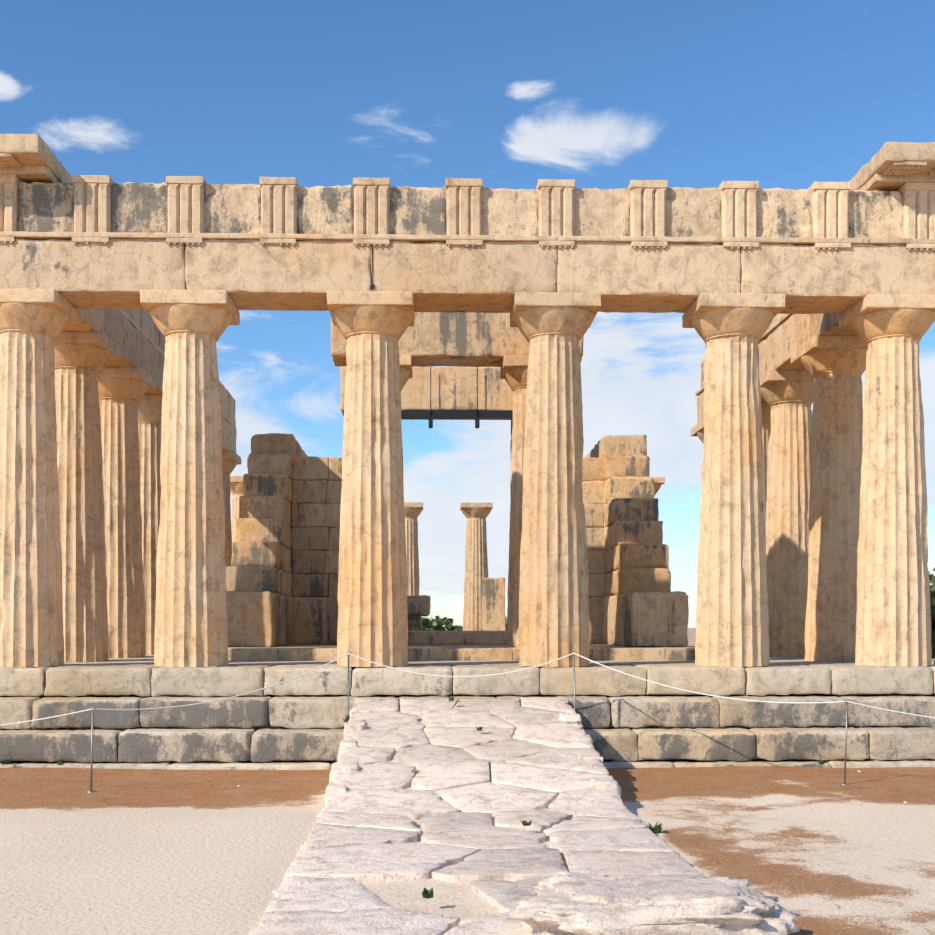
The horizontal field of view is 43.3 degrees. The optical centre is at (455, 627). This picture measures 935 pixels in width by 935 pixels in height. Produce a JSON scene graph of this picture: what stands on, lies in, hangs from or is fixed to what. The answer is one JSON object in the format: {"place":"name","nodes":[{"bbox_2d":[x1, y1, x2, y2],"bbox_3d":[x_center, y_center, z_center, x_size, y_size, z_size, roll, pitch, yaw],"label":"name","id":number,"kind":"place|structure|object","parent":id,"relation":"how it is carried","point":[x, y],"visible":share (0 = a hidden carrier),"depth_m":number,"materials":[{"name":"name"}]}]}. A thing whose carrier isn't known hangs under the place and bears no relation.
{"place":"outdoors","nodes":[
{"label":"outdoors","id":0,"kind":"place"},
{"bbox_2d":[401,366,512,428],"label":"metal support beam","id":1,"kind":"structure","parent":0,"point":[477,415],"depth_m":24.09,"materials":[{"name":"grey metal"}]},
{"bbox_2d":[0,628,934,934],"bbox_3d":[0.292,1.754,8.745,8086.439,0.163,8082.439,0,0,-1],"label":"ground","id":2,"kind":"structure","parent":0,"point":[810,846],"depth_m":9.75,"materials":[{"name":"beige sand"}]},
{"bbox_2d":[361,702,567,921],"bbox_3d":[0.254,1.357,7.974,2.770,0.760,15.460,0,0,-1],"label":"ramp base","id":3,"kind":"object","parent":2,"relation":"on","point":[460,901],"visible":0.02,"depth_m":7.51,"materials":[{"name":"grey stone"}]},
{"bbox_2d":[0,655,934,769],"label":"stepped stone base","id":4,"kind":"object","parent":2,"relation":"on","point":[295,721],"visible":0.77,"depth_m":15.76,"materials":[{"name":"grey stone"}]},
{"bbox_2d":[225,310,694,660],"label":"inner ruined walls","id":5,"kind":"structure","parent":4,"relation":"on","point":[282,575],"depth_m":23.21,"materials":[{"name":"beige stone"}]},
{"bbox_2d":[0,288,934,666],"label":"columns","id":6,"kind":"structure","parent":4,"relation":"on","point":[118,518],"depth_m":16.51,"materials":[{"name":"beige stone"}]},
{"bbox_2d":[0,134,934,451],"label":"entablature","id":7,"kind":"structure","parent":6,"relation":"on","point":[98,252],"depth_m":16.32,"materials":[{"name":"beige stone"}]},
{"bbox_2d":[370,245,373,288],"bbox_3d":[-1.151,-4.989,16.233,0.059,0.649,0.039,0,0,-1],"label":"iron tie rod","id":8,"kind":"object","parent":7,"relation":"attached to","point":[372,286],"visible":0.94,"depth_m":16.23,"materials":[{"name":"grey metal"}]},
{"bbox_2d":[86,651,849,792],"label":"barrier posts","id":9,"kind":"object","parent":2,"relation":"on","point":[92,791],"visible":0.71,"depth_m":13.57,"materials":[{"name":"grey metal"}]},
{"bbox_2d":[0,653,934,725],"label":"barrier rope","id":10,"kind":"object","parent":9,"relation":"attached to","point":[467,676],"visible":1,"depth_m":14.22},
{"bbox_2d":[1,567,934,898],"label":"vegetation","id":11,"kind":"object","parent":2,"relation":"on","point":[437,623],"visible":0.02,"depth_m":31.34,"materials":[{"name":"green plant"}]},
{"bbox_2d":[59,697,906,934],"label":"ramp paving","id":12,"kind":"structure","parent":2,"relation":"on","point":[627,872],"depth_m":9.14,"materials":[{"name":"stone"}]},
{"bbox_2d":[0,0,934,627],"label":"sky","id":13,"kind":"structure","parent":0,"point":[509,94],"materials":[{"name":"blue"}]}
]}

